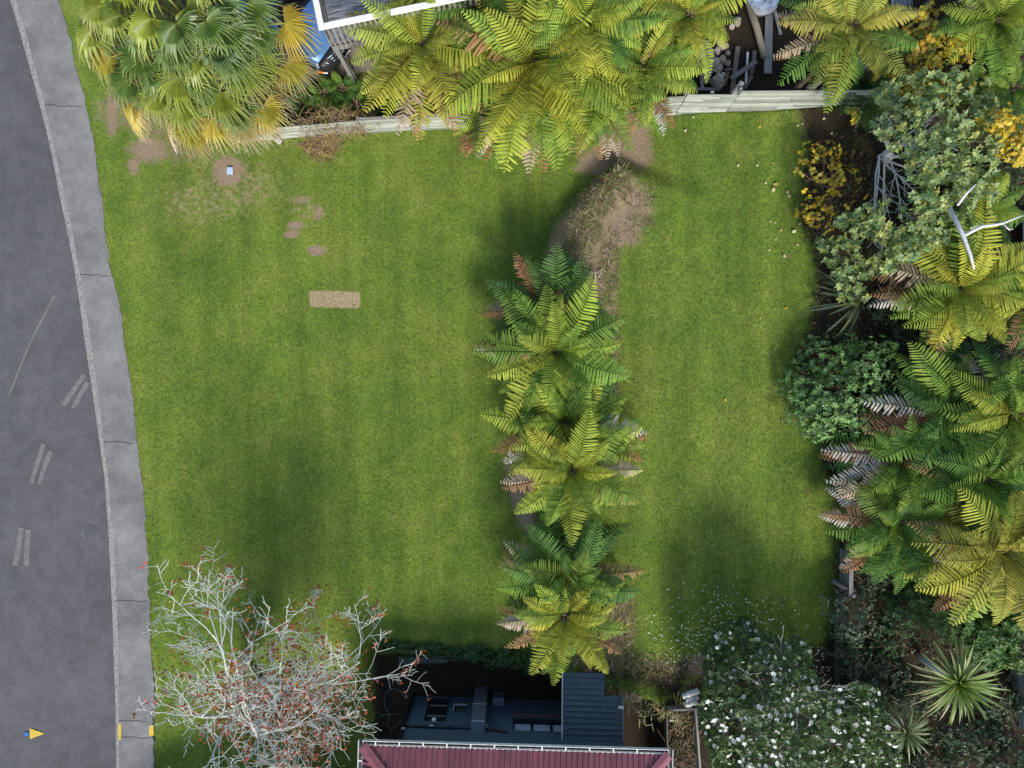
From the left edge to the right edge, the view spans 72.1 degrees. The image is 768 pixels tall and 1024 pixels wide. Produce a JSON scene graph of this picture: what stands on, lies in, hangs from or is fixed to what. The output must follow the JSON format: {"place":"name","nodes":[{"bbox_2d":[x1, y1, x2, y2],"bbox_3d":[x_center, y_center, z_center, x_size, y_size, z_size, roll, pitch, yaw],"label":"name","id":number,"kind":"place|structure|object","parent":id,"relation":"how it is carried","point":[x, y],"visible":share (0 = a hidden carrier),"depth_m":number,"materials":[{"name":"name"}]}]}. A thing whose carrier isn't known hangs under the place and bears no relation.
{"place":"outdoors","nodes":[
{"label":"outdoors","id":0,"kind":"place"},
{"bbox_2d":[0,0,115,767],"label":"road","id":1,"kind":"structure","parent":0,"point":[57,684],"depth_m":22.11,"materials":[{"name":"asphalt"}]},
{"bbox_2d":[82,526,97,541],"bbox_3d":[-13.243,4.713,22.109,0.500,0.022,0.500,0,90,0],"label":"manhole cover","id":2,"kind":"object","parent":1,"relation":"on","point":[90,534],"visible":1,"depth_m":22.10,"materials":[{"name":"metal"}]},
{"bbox_2d":[244,23,386,105],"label":"driveway","id":3,"kind":"structure","parent":0,"point":[355,67],"depth_m":21.95,"materials":[{"name":"concrete"}]},
{"bbox_2d":[218,0,353,75],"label":"parked car","id":4,"kind":"object","parent":3,"relation":"on","point":[328,62],"visible":0.3,"depth_m":20.88,"materials":[{"name":"blue paint"}]},
{"bbox_2d":[59,0,1023,767],"bbox_3d":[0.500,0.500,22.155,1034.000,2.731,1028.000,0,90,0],"label":"ground","id":5,"kind":"structure","parent":0,"point":[459,678],"depth_m":21.99,"materials":[{"name":"plant"}]},
{"bbox_2d":[10,0,118,767],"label":"kerb","id":6,"kind":"structure","parent":5,"relation":"on","point":[88,345],"depth_m":22.00,"materials":[{"name":"concrete"}]},
{"bbox_2d":[16,0,155,767],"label":"footpath","id":7,"kind":"structure","parent":5,"relation":"on","point":[49,39],"depth_m":21.98,"materials":[{"name":"concrete"}]},
{"bbox_2d":[76,0,322,166],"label":"fan palm","id":8,"kind":"object","parent":5,"relation":"on","point":[213,40],"visible":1,"depth_m":18.62,"materials":[{"name":"green plant"}]},
{"bbox_2d":[157,591,401,762],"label":"fallen leaf litter","id":9,"kind":"object","parent":5,"relation":"on","point":[258,667],"visible":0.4,"depth_m":22.05,"materials":[{"name":"plant"}]},
{"bbox_2d":[132,543,435,767],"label":"bare tree","id":10,"kind":"object","parent":5,"relation":"on","point":[246,713],"visible":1,"depth_m":18.14,"materials":[{"name":"grey plant"}]},
{"bbox_2d":[283,80,308,113],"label":"strap leaved clump","id":11,"kind":"object","parent":5,"relation":"on","point":[289,94],"visible":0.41,"depth_m":21.53,"materials":[{"name":"green plant"}]},
{"bbox_2d":[229,117,363,141],"bbox_3d":[-6.608,-7.775,21.612,4.096,1.176,0.169,-4,90,0],"label":"board fence","id":12,"kind":"object","parent":5,"relation":"on","point":[295,131],"visible":0.51,"depth_m":21.43,"materials":[{"name":"grey wood"}]},
{"bbox_2d":[308,90,334,123],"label":"tree fern","id":13,"kind":"object","parent":5,"relation":"on","point":[315,104],"visible":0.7,"depth_m":21.57,"materials":[{"name":"green plant"}]},
{"bbox_2d":[303,74,342,115],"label":"tree fern","id":14,"kind":"object","parent":5,"relation":"on","point":[317,93],"visible":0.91,"depth_m":21.51,"materials":[{"name":"green plant"}]},
{"bbox_2d":[291,102,381,168],"bbox_3d":[-5.298,-7.694,21.410,3.068,1.183,1.805,-12,90,0],"label":"vine tangle","id":15,"kind":"object","parent":5,"relation":"on","point":[325,141],"visible":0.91,"depth_m":21.48,"materials":[{"name":"plant"}]},
{"bbox_2d":[321,71,364,108],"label":"shrub","id":16,"kind":"object","parent":5,"relation":"on","point":[342,87],"visible":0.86,"depth_m":21.48,"materials":[{"name":"green plant"}]},
{"bbox_2d":[334,88,377,120],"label":"shrub","id":17,"kind":"object","parent":5,"relation":"on","point":[355,103],"visible":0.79,"depth_m":21.49,"materials":[{"name":"green plant"}]},
{"bbox_2d":[313,0,486,83],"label":"raised deck","id":18,"kind":"structure","parent":5,"relation":"on","point":[332,17],"depth_m":19.26,"materials":[{"name":"grey wood"}]},
{"bbox_2d":[357,112,481,132],"bbox_3d":[-2.389,-8.030,21.500,4.490,1.400,0.188,-3,90,0],"label":"board fence","id":19,"kind":"object","parent":5,"relation":"on","point":[385,124],"visible":0.35,"depth_m":21.39,"materials":[{"name":"grey wood"}]},
{"bbox_2d":[340,0,504,139],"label":"tree fern","id":20,"kind":"object","parent":5,"relation":"on","point":[404,56],"visible":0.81,"depth_m":18.81,"materials":[{"name":"green plant"}]},
{"bbox_2d":[399,656,447,664],"bbox_3d":[-2.891,9.082,23.120,1.698,0.382,0.407,0,90,0],"label":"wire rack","id":21,"kind":"object","parent":5,"relation":"on","point":[409,660],"visible":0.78,"depth_m":23.09,"materials":[{"name":"metal"}]},
{"bbox_2d":[370,638,553,676],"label":"ivy hedge","id":22,"kind":"object","parent":5,"relation":"on","point":[500,659],"visible":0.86,"depth_m":21.81,"materials":[{"name":"green plant"}]},
{"bbox_2d":[411,0,541,88],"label":"tree fern","id":23,"kind":"object","parent":5,"relation":"on","point":[447,13],"visible":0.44,"depth_m":18.59,"materials":[{"name":"green plant"}]},
{"bbox_2d":[427,43,528,164],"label":"tree fern","id":24,"kind":"object","parent":5,"relation":"on","point":[472,128],"visible":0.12,"depth_m":19.68,"materials":[{"name":"green plant"}]},
{"bbox_2d":[357,686,672,767],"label":"house","id":25,"kind":"structure","parent":5,"relation":"on","point":[479,729],"depth_m":19.63,"materials":[{"name":"red metal"}]},
{"bbox_2d":[424,698,449,720],"bbox_3d":[-2.402,10.524,22.630,0.680,1.700,0.070,2,90,0],"label":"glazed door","id":26,"kind":"structure","parent":25,"relation":"in","point":[437,708],"depth_m":22.76,"materials":[{"name":"glass"}]},
{"bbox_2d":[513,714,569,731],"bbox_3d":[0.913,10.557,21.835,1.770,0.949,0.206,2,90,0],"label":"window","id":27,"kind":"structure","parent":25,"relation":"in","point":[518,724],"depth_m":22.01,"materials":[{"name":"glass"}]},
{"bbox_2d":[433,0,632,174],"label":"tree fern","id":28,"kind":"object","parent":5,"relation":"on","point":[525,85],"visible":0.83,"depth_m":18.68,"materials":[{"name":"green plant"}]},
{"bbox_2d":[479,242,618,368],"bbox_3d":[0.940,-1.989,20.638,3.865,1.605,4.086,-26,90,0],"label":"tree fern","id":29,"kind":"object","parent":5,"relation":"on","point":[538,280],"visible":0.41,"depth_m":20.27,"materials":[{"name":"green plant"}]},
{"bbox_2d":[473,274,631,424],"bbox_3d":[1.149,-1.012,20.233,4.591,2.538,4.386,0,90,0],"label":"tree fern","id":30,"kind":"object","parent":5,"relation":"on","point":[562,365],"visible":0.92,"depth_m":19.78,"materials":[{"name":"green plant"}]},
{"bbox_2d":[497,552,630,684],"bbox_3d":[1.511,6.615,20.216,3.929,2.566,3.694,0,90,0],"label":"tree fern","id":31,"kind":"object","parent":5,"relation":"on","point":[557,632],"visible":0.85,"depth_m":19.76,"materials":[{"name":"green plant"}]},
{"bbox_2d":[481,355,647,498],"bbox_3d":[1.493,1.165,20.419,4.874,2.509,4.581,0,90,0],"label":"tree fern","id":32,"kind":"object","parent":5,"relation":"on","point":[567,415],"visible":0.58,"depth_m":20.08,"materials":[{"name":"green plant"}]},
{"bbox_2d":[494,509,643,649],"bbox_3d":[1.700,5.606,20.279,4.416,2.440,4.094,0,90,0],"label":"tree fern","id":33,"kind":"object","parent":5,"relation":"on","point":[587,544],"visible":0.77,"depth_m":20.06,"materials":[{"name":"green plant"}]},
{"bbox_2d":[499,406,642,544],"bbox_3d":[1.746,2.550,20.159,4.224,2.698,3.900,0,90,0],"label":"tree fern","id":34,"kind":"object","parent":5,"relation":"on","point":[578,478],"visible":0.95,"depth_m":19.57,"materials":[{"name":"green plant"}]},
{"bbox_2d":[504,0,664,107],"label":"tree fern","id":35,"kind":"object","parent":5,"relation":"on","point":[607,17],"visible":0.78,"depth_m":18.31,"materials":[{"name":"green plant"}]},
{"bbox_2d":[561,672,623,741],"bbox_3d":[2.416,9.664,22.146,1.850,2.708,1.802,2,90,0],"label":"lean to","id":36,"kind":"object","parent":5,"relation":"on","point":[590,730],"visible":0.91,"depth_m":21.09,"materials":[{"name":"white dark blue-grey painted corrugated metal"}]},
{"bbox_2d":[523,94,685,123],"bbox_3d":[2.426,-8.228,21.229,5.258,1.942,0.167,-2,90,0],"label":"board fence","id":37,"kind":"object","parent":5,"relation":"on","point":[676,102],"visible":0.2,"depth_m":20.73,"materials":[{"name":"grey wood"}]},
{"bbox_2d":[552,38,666,159],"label":"tree fern","id":38,"kind":"object","parent":5,"relation":"on","point":[592,116],"visible":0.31,"depth_m":19.44,"materials":[{"name":"green plant"}]},
{"bbox_2d":[598,391,646,468],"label":"tree fern","id":39,"kind":"object","parent":5,"relation":"on","point":[627,436],"visible":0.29,"depth_m":20.52,"materials":[{"name":"green plant"}]},
{"bbox_2d":[576,683,703,759],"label":"creeper","id":40,"kind":"object","parent":5,"relation":"on","point":[671,713],"visible":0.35,"depth_m":21.12,"materials":[{"name":"plant"}]},
{"bbox_2d":[590,2,708,136],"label":"tree fern","id":41,"kind":"object","parent":5,"relation":"on","point":[662,59],"visible":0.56,"depth_m":19.27,"materials":[{"name":"green plant"}]},
{"bbox_2d":[657,692,709,767],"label":"compost bed","id":42,"kind":"object","parent":5,"relation":"on","point":[669,730],"visible":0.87,"depth_m":21.09,"materials":[{"name":"brown wood"}]},
{"bbox_2d":[625,0,746,83],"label":"tree fern","id":43,"kind":"object","parent":5,"relation":"on","point":[691,11],"visible":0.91,"depth_m":19.00,"materials":[{"name":"green plant"}]},
{"bbox_2d":[674,675,699,704],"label":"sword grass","id":44,"kind":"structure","parent":5,"relation":"on","point":[684,687],"depth_m":21.11,"materials":[{"name":"green plant"}]},
{"bbox_2d":[676,91,738,114],"bbox_3d":[5.761,-8.339,21.174,1.582,2.052,0.167,-1,90,0],"label":"board fence","id":45,"kind":"object","parent":5,"relation":"on","point":[711,101],"visible":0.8,"depth_m":20.72,"materials":[{"name":"grey wood"}]},
{"bbox_2d":[710,73,723,91],"bbox_3d":[6.358,-9.333,21.795,0.448,0.336,0.569,-14,116,5],"label":"rock","id":46,"kind":"object","parent":5,"relation":"on","point":[717,81],"visible":1,"depth_m":21.67,"materials":[{"name":"stone"}]},
{"bbox_2d":[632,584,831,716],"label":"fallen petals","id":47,"kind":"object","parent":5,"relation":"on","point":[731,626],"visible":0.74,"depth_m":21.34,"materials":[{"name":"plant"}]},
{"bbox_2d":[730,46,739,93],"bbox_3d":[6.922,-9.754,21.860,0.141,0.040,1.469,7,90,0],"label":"loose plank","id":48,"kind":"object","parent":5,"relation":"on","point":[735,64],"visible":0.8,"depth_m":21.84,"materials":[{"name":"wood"}]},
{"bbox_2d":[743,74,753,89],"bbox_3d":[7.341,-9.395,21.900,0.116,0.030,0.477,31,90,0],"label":"loose plank","id":49,"kind":"object","parent":5,"relation":"on","point":[749,79],"visible":0.87,"depth_m":21.89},
{"bbox_2d":[745,52,748,82],"bbox_3d":[7.284,-9.816,21.840,0.066,0.030,0.970,3,90,0],"label":"loose plank","id":50,"kind":"object","parent":49,"relation":"on","point":[747,58],"visible":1,"depth_m":21.82,"materials":[{"name":"grey wood"}]},
{"bbox_2d":[729,60,756,80],"bbox_3d":[7.154,-9.701,21.760,0.960,0.050,0.140,-35,90,0],"label":"loose plank","id":51,"kind":"object","parent":50,"relation":"on","point":[743,70],"visible":1,"depth_m":21.73,"materials":[{"name":"grey wood"}]},
{"bbox_2d":[745,0,767,58],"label":"log","id":52,"kind":"object","parent":5,"relation":"on","point":[757,32],"visible":0.97,"depth_m":21.71,"materials":[{"name":"wood"}]},
{"bbox_2d":[748,0,778,16],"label":"wrapped tub","id":53,"kind":"object","parent":5,"relation":"on","point":[761,8],"visible":0.99,"depth_m":21.45,"materials":[{"name":"white paint"}]},
{"bbox_2d":[764,12,772,73],"bbox_3d":[7.969,-10.666,21.880,0.240,0.050,2.039,1,90,0],"label":"loose plank","id":54,"kind":"object","parent":5,"relation":"on","point":[768,35],"visible":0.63,"depth_m":21.86,"materials":[{"name":"wood"}]},
{"bbox_2d":[696,616,903,767],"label":"flowering tree","id":55,"kind":"object","parent":5,"relation":"on","point":[855,724],"visible":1,"depth_m":18.91,"materials":[{"name":"green plant"}]},
{"bbox_2d":[793,71,814,89],"bbox_3d":[8.286,-8.611,20.013,0.196,0.513,0.577,42,90,0],"label":"log","id":56,"kind":"object","parent":5,"relation":"on","point":[800,84],"visible":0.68,"depth_m":20.01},
{"bbox_2d":[726,87,904,111],"bbox_3d":[8.855,-8.385,21.080,4.792,2.240,0.170,-1,90,0],"label":"board fence","id":57,"kind":"object","parent":5,"relation":"on","point":[766,100],"visible":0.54,"depth_m":20.57,"materials":[{"name":"grey wood"}]},
{"bbox_2d":[792,139,867,233],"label":"maple shrub","id":58,"kind":"object","parent":5,"relation":"on","point":[831,190],"visible":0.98,"depth_m":20.45,"materials":[{"name":"yellow plant"}]},
{"bbox_2d":[803,259,864,340],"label":"flax bush","id":59,"kind":"object","parent":5,"relation":"on","point":[855,310],"visible":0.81,"depth_m":20.66,"materials":[{"name":"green plant"}]},
{"bbox_2d":[767,332,907,444],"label":"leaved bush","id":60,"kind":"object","parent":5,"relation":"on","point":[842,413],"visible":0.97,"depth_m":20.34,"materials":[{"name":"green plant"}]},
{"bbox_2d":[834,592,845,687],"bbox_3d":[9.848,7.828,21.170,0.191,0.560,3.026,0,90,0],"label":"paling fence","id":61,"kind":"object","parent":5,"relation":"on","point":[836,657],"visible":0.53,"depth_m":21.10,"materials":[{"name":"grey wood"}]},
{"bbox_2d":[772,0,922,113],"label":"tree fern","id":62,"kind":"object","parent":5,"relation":"on","point":[834,18],"visible":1,"depth_m":18.97,"materials":[{"name":"green plant"}]},
{"bbox_2d":[839,547,855,597],"bbox_3d":[9.996,5.614,21.045,0.191,0.810,1.326,1,90,0],"label":"paling fence","id":63,"kind":"object","parent":5,"relation":"on","point":[845,578],"visible":0.79,"depth_m":20.92,"materials":[{"name":"grey wood"}]},
{"bbox_2d":[831,578,855,592],"bbox_3d":[9.804,5.979,20.866,0.648,0.462,0.181,22,90,0],"label":"log","id":64,"kind":"object","parent":63,"relation":"attached to","point":[839,584],"visible":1,"depth_m":20.84,"materials":[{"name":"wood"}]},
{"bbox_2d":[828,631,872,704],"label":"undergrowth shrub","id":65,"kind":"object","parent":5,"relation":"on","point":[852,653],"visible":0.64,"depth_m":20.68,"materials":[{"name":"green plant"}]},
{"bbox_2d":[817,586,885,649],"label":"grey green shrub","id":66,"kind":"object","parent":5,"relation":"on","point":[859,618],"visible":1,"depth_m":20.47,"materials":[{"name":"green plant"}]},
{"bbox_2d":[844,90,869,127],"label":"maple shrub","id":67,"kind":"object","parent":5,"relation":"on","point":[855,118],"visible":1,"depth_m":19.93,"materials":[{"name":"yellow plant"}]},
{"bbox_2d":[818,46,909,133],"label":"shrub","id":68,"kind":"object","parent":5,"relation":"on","point":[866,77],"visible":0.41,"depth_m":20.35,"materials":[{"name":"green plant"}]},
{"bbox_2d":[851,553,897,604],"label":"undergrowth shrub","id":69,"kind":"object","parent":5,"relation":"on","point":[882,584],"visible":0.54,"depth_m":20.81,"materials":[{"name":"green plant"}]},
{"bbox_2d":[845,640,923,704],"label":"undergrowth shrub","id":70,"kind":"object","parent":5,"relation":"on","point":[881,670],"visible":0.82,"depth_m":20.79,"materials":[{"name":"green plant"}]},
{"bbox_2d":[817,464,953,593],"bbox_3d":[10.888,4.148,20.432,4.048,2.640,3.785,0,90,0],"label":"tree fern","id":71,"kind":"object","parent":5,"relation":"on","point":[889,538],"visible":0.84,"depth_m":19.83,"materials":[{"name":"green plant"}]},
{"bbox_2d":[818,384,966,525],"bbox_3d":[11.201,2.408,20.173,4.221,2.328,3.854,-29,90,0],"label":"tree fern","id":72,"kind":"object","parent":5,"relation":"on","point":[865,453],"visible":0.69,"depth_m":19.92,"materials":[{"name":"green plant"}]},
{"bbox_2d":[866,284,926,355],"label":"undergrowth shrub","id":73,"kind":"object","parent":5,"relation":"on","point":[898,329],"visible":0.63,"depth_m":20.74,"materials":[{"name":"green plant"}]},
{"bbox_2d":[869,584,929,663],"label":"glossy shrub","id":74,"kind":"object","parent":5,"relation":"on","point":[899,626],"visible":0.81,"depth_m":20.73,"materials":[{"name":"green plant"}]},
{"bbox_2d":[889,0,912,21],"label":"timber pallet","id":75,"kind":"object","parent":5,"relation":"on","point":[907,3],"visible":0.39,"depth_m":21.47,"materials":[{"name":"grey wood"}]},
{"bbox_2d":[872,697,930,761],"bbox_3d":[11.040,9.808,20.286,1.742,2.040,1.733,32,90,0],"label":"cabbage tree","id":76,"kind":"object","parent":5,"relation":"on","point":[909,733],"visible":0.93,"depth_m":19.73,"materials":[{"name":"green plant"}]},
{"bbox_2d":[881,679,938,726],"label":"undergrowth shrub","id":77,"kind":"object","parent":5,"relation":"on","point":[907,692],"visible":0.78,"depth_m":20.72,"materials":[{"name":"green plant"}]},
{"bbox_2d":[802,65,1023,767],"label":"ground cover","id":78,"kind":"object","parent":5,"relation":"on","point":[817,185],"visible":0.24,"depth_m":21.06,"materials":[{"name":"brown plant"}]},
{"bbox_2d":[812,62,1022,304],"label":"variegated tree","id":79,"kind":"object","parent":5,"relation":"on","point":[918,238],"visible":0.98,"depth_m":18.60,"materials":[{"name":"green plant"}]},
{"bbox_2d":[871,0,977,104],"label":"maple shrub","id":80,"kind":"object","parent":5,"relation":"on","point":[928,39],"visible":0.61,"depth_m":19.80,"materials":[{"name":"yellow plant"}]},
{"bbox_2d":[893,742,969,767],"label":"undergrowth shrub","id":81,"kind":"object","parent":5,"relation":"on","point":[923,762],"visible":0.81,"depth_m":20.80,"materials":[{"name":"green plant"}]},
{"bbox_2d":[850,336,1023,502],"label":"tree fern","id":82,"kind":"object","parent":5,"relation":"on","point":[946,390],"visible":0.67,"depth_m":19.53,"materials":[{"name":"green plant"}]},
{"bbox_2d":[893,581,988,643],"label":"glossy shrub","id":83,"kind":"object","parent":5,"relation":"on","point":[943,614],"visible":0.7,"depth_m":20.17,"materials":[{"name":"green plant"}]},
{"bbox_2d":[869,199,1023,367],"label":"tree fern","id":84,"kind":"object","parent":5,"relation":"on","point":[961,290],"visible":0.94,"depth_m":19.06,"materials":[{"name":"green plant"}]},
{"bbox_2d":[905,634,1007,724],"bbox_3d":[12.181,8.154,19.830,2.644,2.950,2.524,0,90,0],"label":"cabbage tree","id":85,"kind":"object","parent":5,"relation":"on","point":[964,689],"visible":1,"depth_m":19.05,"materials":[{"name":"green plant"}]},
{"bbox_2d":[894,483,1023,630],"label":"tree fern","id":86,"kind":"object","parent":5,"relation":"on","point":[1002,576],"visible":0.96,"depth_m":19.00,"materials":[{"name":"green plant"}]},
{"bbox_2d":[901,413,1023,562],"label":"tree fern","id":87,"kind":"object","parent":5,"relation":"on","point":[1004,475],"visible":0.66,"depth_m":19.17,"materials":[{"name":"green plant"}]},
{"bbox_2d":[904,158,1023,249],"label":"shrub","id":88,"kind":"object","parent":5,"relation":"on","point":[1006,214],"visible":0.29,"depth_m":19.82,"materials":[{"name":"green plant"}]},
{"bbox_2d":[938,11,992,68],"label":"maple shrub","id":89,"kind":"object","parent":5,"relation":"on","point":[968,56],"visible":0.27,"depth_m":19.59,"materials":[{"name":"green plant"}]},
{"bbox_2d":[924,706,1023,767],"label":"undergrowth shrub","id":90,"kind":"object","parent":5,"relation":"on","point":[976,742],"visible":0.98,"depth_m":20.63,"materials":[{"name":"green plant"}]},
{"bbox_2d":[928,340,1023,467],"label":"tree fern","id":91,"kind":"object","parent":5,"relation":"on","point":[1013,404],"visible":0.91,"depth_m":19.05,"materials":[{"name":"green plant"}]},
{"bbox_2d":[932,0,1023,83],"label":"tree fern","id":92,"kind":"object","parent":5,"relation":"on","point":[1002,22],"visible":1,"depth_m":18.91,"materials":[{"name":"green plant"}]},
{"bbox_2d":[944,599,1023,672],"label":"glossy shrub","id":93,"kind":"object","parent":5,"relation":"on","point":[985,646],"visible":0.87,"depth_m":19.92,"materials":[{"name":"green plant"}]},
{"bbox_2d":[955,335,1020,377],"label":"undergrowth shrub","id":94,"kind":"object","parent":5,"relation":"on","point":[1002,356],"visible":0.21,"depth_m":20.61,"materials":[{"name":"green plant"}]},
{"bbox_2d":[963,50,1023,147],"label":"shrub","id":95,"kind":"object","parent":5,"relation":"on","point":[1004,94],"visible":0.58,"depth_m":19.75,"materials":[{"name":"green plant"}]},
{"bbox_2d":[971,246,1023,356],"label":"tree fern","id":96,"kind":"object","parent":5,"relation":"on","point":[1018,319],"visible":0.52,"depth_m":19.37,"materials":[{"name":"green plant"}]},
{"bbox_2d":[974,102,1023,168],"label":"maple shrub","id":97,"kind":"object","parent":5,"relation":"on","point":[1004,124],"visible":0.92,"depth_m":19.08,"materials":[{"name":"yellow plant"}]},
{"bbox_2d":[979,671,1023,730],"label":"undergrowth shrub","id":98,"kind":"object","parent":5,"relation":"on","point":[993,710],"visible":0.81,"depth_m":20.61,"materials":[{"name":"green plant"}]},
{"bbox_2d":[980,8,1023,71],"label":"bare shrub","id":99,"kind":"object","parent":5,"relation":"on","point":[985,66],"visible":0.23,"depth_m":19.06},
{"bbox_2d":[983,160,1023,264],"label":"undergrowth shrub","id":100,"kind":"object","parent":5,"relation":"on","point":[1013,170],"visible":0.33,"depth_m":20.38,"materials":[{"name":"green plant"}]},
{"bbox_2d":[997,639,1023,680],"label":"glossy shrub","id":101,"kind":"object","parent":5,"relation":"on","point":[1010,658],"visible":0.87,"depth_m":20.08,"materials":[{"name":"green plant"}]},
{"bbox_2d":[1012,651,1023,729],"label":"paling fence","id":102,"kind":"object","parent":5,"relation":"on","point":[1020,686],"visible":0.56,"depth_m":20.86,"materials":[{"name":"grey wood"}]},
{"bbox_2d":[571,263,610,295],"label":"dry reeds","id":103,"kind":"object","parent":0,"point":[595,275],"visible":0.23,"depth_m":21.20,"materials":[{"name":"plant"}]},
{"bbox_2d":[549,151,686,680],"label":"dead grass","id":104,"kind":"structure","parent":0,"point":[586,240],"depth_m":21.28,"materials":[{"name":"plant"}]},
{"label":"log","id":105,"kind":"object","parent":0,"visible":0},
{"bbox_2d":[686,688,699,697],"bbox_3d":[5.353,9.148,20.852,0.404,0.180,0.169,-19,90,0],"label":"log","id":106,"kind":"object","parent":105,"relation":"on","point":[690,693],"visible":0.98,"depth_m":20.79,"materials":[{"name":"grey plant"}]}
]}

